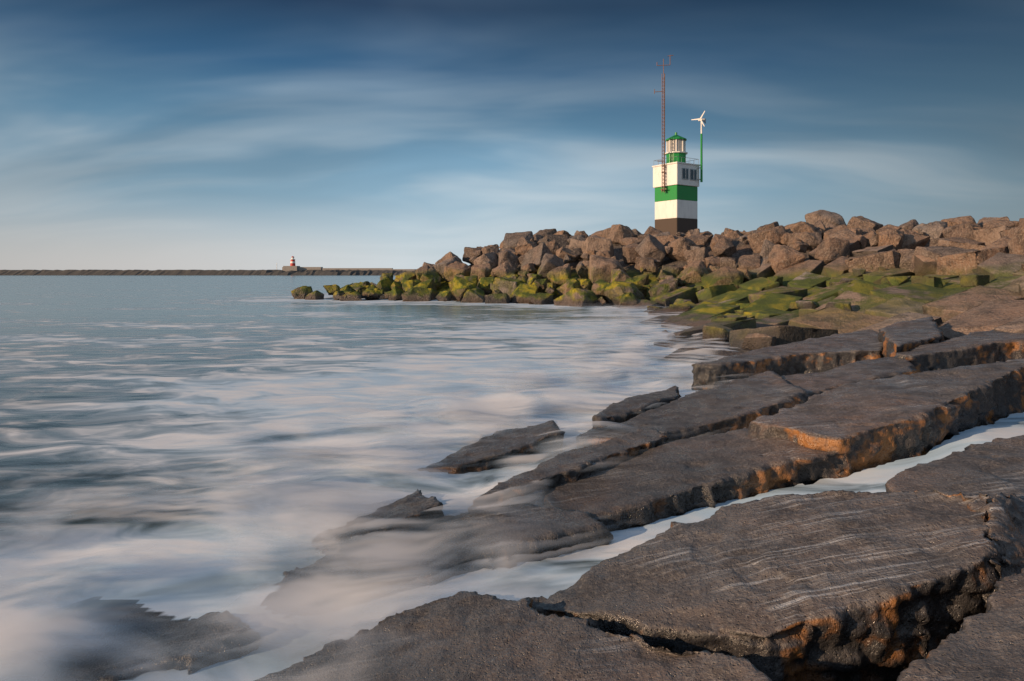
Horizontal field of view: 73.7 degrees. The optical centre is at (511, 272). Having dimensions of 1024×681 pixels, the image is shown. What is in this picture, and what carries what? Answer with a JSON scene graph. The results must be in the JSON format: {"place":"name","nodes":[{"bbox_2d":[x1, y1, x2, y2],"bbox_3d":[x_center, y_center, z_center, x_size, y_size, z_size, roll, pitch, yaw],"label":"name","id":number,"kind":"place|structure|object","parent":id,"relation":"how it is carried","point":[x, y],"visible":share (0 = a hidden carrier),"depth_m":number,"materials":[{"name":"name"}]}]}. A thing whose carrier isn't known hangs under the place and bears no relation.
{"place":"outdoors","nodes":[
{"label":"outdoors","id":0,"kind":"place"},
{"bbox_2d":[282,267,322,269],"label":"parapet step","id":1,"kind":"object","parent":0,"point":[309,268],"visible":0.45,"depth_m":597.00,"materials":[{"name":"grey concrete"}]},
{"bbox_2d":[390,269,415,270],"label":"parapet end","id":2,"kind":"structure","parent":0,"point":[404,269],"depth_m":596.50,"materials":[{"name":"grey concrete"}]},
{"bbox_2d":[0,275,1023,680],"bbox_3d":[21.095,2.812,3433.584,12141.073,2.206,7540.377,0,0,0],"label":"sea","id":3,"kind":"structure","parent":0,"point":[134,409],"depth_m":10.62,"materials":[{"name":"liquid"}]},
{"bbox_2d":[32,610,261,680],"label":"stone slab","id":4,"kind":"structure","parent":3,"relation":"in","point":[122,645],"depth_m":4.23,"materials":[{"name":"grey stone"}]},
{"bbox_2d":[0,270,402,274],"bbox_3d":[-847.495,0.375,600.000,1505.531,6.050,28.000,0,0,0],"label":"distant breakwater","id":5,"kind":"object","parent":3,"relation":"in","point":[130,272],"visible":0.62,"depth_m":593.77,"materials":[{"name":"grey stone"}]},
{"bbox_2d":[283,266,299,270],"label":"pier head block","id":6,"kind":"structure","parent":5,"relation":"on","point":[289,268],"depth_m":593.50,"materials":[{"name":"concrete"}]},
{"bbox_2d":[290,256,295,265],"bbox_3d":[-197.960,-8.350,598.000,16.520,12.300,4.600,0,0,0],"label":"red lighthouse","id":7,"kind":"object","parent":5,"relation":"on","point":[292,262],"visible":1,"depth_m":596.37,"materials":[{"name":"paint"}]},
{"bbox_2d":[321,268,392,269],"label":"parapet","id":8,"kind":"structure","parent":5,"relation":"on","point":[356,268],"depth_m":597.50,"materials":[{"name":"concrete"}]},
{"bbox_2d":[260,270,414,274],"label":"distant breakwater rocks","id":9,"kind":"object","parent":3,"relation":"in","point":[312,272],"visible":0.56,"depth_m":585.00,"materials":[{"name":"grey stone"}]},
{"bbox_2d":[0,307,734,668],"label":"sea spray","id":10,"kind":"object","parent":3,"relation":"on","point":[24,637],"visible":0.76,"depth_m":6.45,"materials":[{"name":"white liquid"}]},
{"bbox_2d":[312,489,443,560],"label":"stone slab","id":11,"kind":"structure","parent":3,"relation":"in","point":[415,509],"depth_m":5.83,"materials":[{"name":"grey stone"}]},
{"bbox_2d":[277,504,613,613],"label":"stone slab","id":12,"kind":"structure","parent":3,"relation":"in","point":[445,548],"depth_m":5.37,"materials":[{"name":"grey stone"}]},
{"bbox_2d":[418,420,564,473],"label":"stone slab","id":13,"kind":"structure","parent":3,"relation":"in","point":[499,449],"depth_m":8.43,"materials":[{"name":"grey stone"}]},
{"bbox_2d":[254,591,771,680],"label":"stone slab","id":14,"kind":"structure","parent":3,"relation":"in","point":[467,636],"depth_m":3.60,"materials":[{"name":"grey stone"}]},
{"bbox_2d":[468,427,666,512],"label":"stone slab","id":15,"kind":"structure","parent":3,"relation":"in","point":[540,480],"depth_m":6.95,"materials":[{"name":"grey stone"}]},
{"bbox_2d":[592,386,680,428],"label":"stone slab","id":16,"kind":"structure","parent":3,"relation":"in","point":[626,409],"depth_m":10.18,"materials":[{"name":"grey stone"}]},
{"bbox_2d":[576,371,808,448],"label":"stone slab","id":17,"kind":"structure","parent":3,"relation":"in","point":[736,404],"depth_m":9.46,"materials":[{"name":"grey stone"}]},
{"bbox_2d":[541,427,850,531],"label":"stone slab","id":18,"kind":"structure","parent":3,"relation":"in","point":[665,481],"depth_m":6.55,"materials":[{"name":"grey stone"}]},
{"bbox_2d":[532,490,1002,680],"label":"stone slab","id":19,"kind":"structure","parent":3,"relation":"in","point":[838,585],"depth_m":3.79,"materials":[{"name":"grey stone"}]},
{"bbox_2d":[691,330,883,390],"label":"stone slab","id":20,"kind":"structure","parent":3,"relation":"in","point":[819,355],"depth_m":14.17,"materials":[{"name":"grey stone"}]},
{"bbox_2d":[745,358,1023,477],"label":"stone slab","id":21,"kind":"structure","parent":3,"relation":"in","point":[866,424],"depth_m":7.52,"materials":[{"name":"grey stone"}]},
{"bbox_2d":[885,435,1023,503],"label":"stone slab","id":22,"kind":"structure","parent":3,"relation":"in","point":[994,467],"depth_m":5.10,"materials":[{"name":"grey stone"}]},
{"bbox_2d":[897,568,1023,680],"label":"stone slab","id":23,"kind":"structure","parent":3,"relation":"in","point":[988,645],"depth_m":2.74,"materials":[{"name":"grey stone"}]},
{"bbox_2d":[979,492,1023,612],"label":"stone slab","id":24,"kind":"structure","parent":3,"relation":"in","point":[1005,521],"depth_m":3.93,"materials":[{"name":"grey stone"}]},
{"bbox_2d":[0,0,1023,269],"label":"sky","id":25,"kind":"structure","parent":0,"point":[135,134],"materials":[{"name":"blue"}]},
{"bbox_2d":[96,237,929,646],"bbox_3d":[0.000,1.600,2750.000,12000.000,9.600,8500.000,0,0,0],"label":"ground","id":26,"kind":"structure","parent":0,"point":[632,271],"depth_m":54.98,"materials":[{"name":"stone"}]},
{"bbox_2d":[291,210,1023,307],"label":"boulder pile","id":27,"kind":"object","parent":26,"relation":"on","point":[962,245],"visible":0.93,"depth_m":53.40,"materials":[{"name":"stone"}]},
{"bbox_2d":[652,55,699,234],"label":"lighthouse","id":28,"kind":"object","parent":26,"relation":"on","point":[675,181],"visible":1,"depth_m":75.81,"materials":[{"name":"concrete"}]},
{"bbox_2d":[682,168,688,179],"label":"window frame","id":29,"kind":"structure","parent":28,"relation":"in","point":[682,168],"depth_m":75.19,"materials":[{"name":"grey metal"}]},
{"bbox_2d":[683,169,687,178],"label":"window pane","id":30,"kind":"structure","parent":28,"relation":"in","point":[685,171],"depth_m":75.10,"materials":[{"name":"black glass"}]},
{"bbox_2d":[690,169,696,180],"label":"window frame","id":31,"kind":"structure","parent":28,"relation":"in","point":[690,169],"depth_m":75.90,"materials":[{"name":"grey metal"}]},
{"bbox_2d":[691,170,695,179],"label":"window pane","id":32,"kind":"structure","parent":28,"relation":"in","point":[693,172],"depth_m":75.82,"materials":[{"name":"black glass"}]},
{"bbox_2d":[691,111,705,181],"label":"wind turbine","id":33,"kind":"object","parent":28,"relation":"attached to","point":[701,152],"visible":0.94,"depth_m":76.13,"materials":[{"name":"green paint"}]},
{"bbox_2d":[605,239,1023,362],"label":"revetment rocks","id":34,"kind":"object","parent":26,"relation":"on","point":[766,305],"visible":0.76,"depth_m":26.96,"materials":[{"name":"stone"}]},
{"bbox_2d":[781,356,916,395],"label":"stone slab","id":35,"kind":"structure","parent":26,"relation":"on","point":[811,384],"depth_m":11.11,"materials":[{"name":"grey stone"}]},
{"bbox_2d":[878,316,944,356],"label":"stone slab","id":36,"kind":"structure","parent":26,"relation":"on","point":[900,336],"depth_m":13.76,"materials":[{"name":"grey stone"}]},
{"bbox_2d":[894,329,1023,372],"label":"stone slab","id":37,"kind":"structure","parent":26,"relation":"on","point":[981,347],"depth_m":12.45,"materials":[{"name":"grey stone"}]}
]}

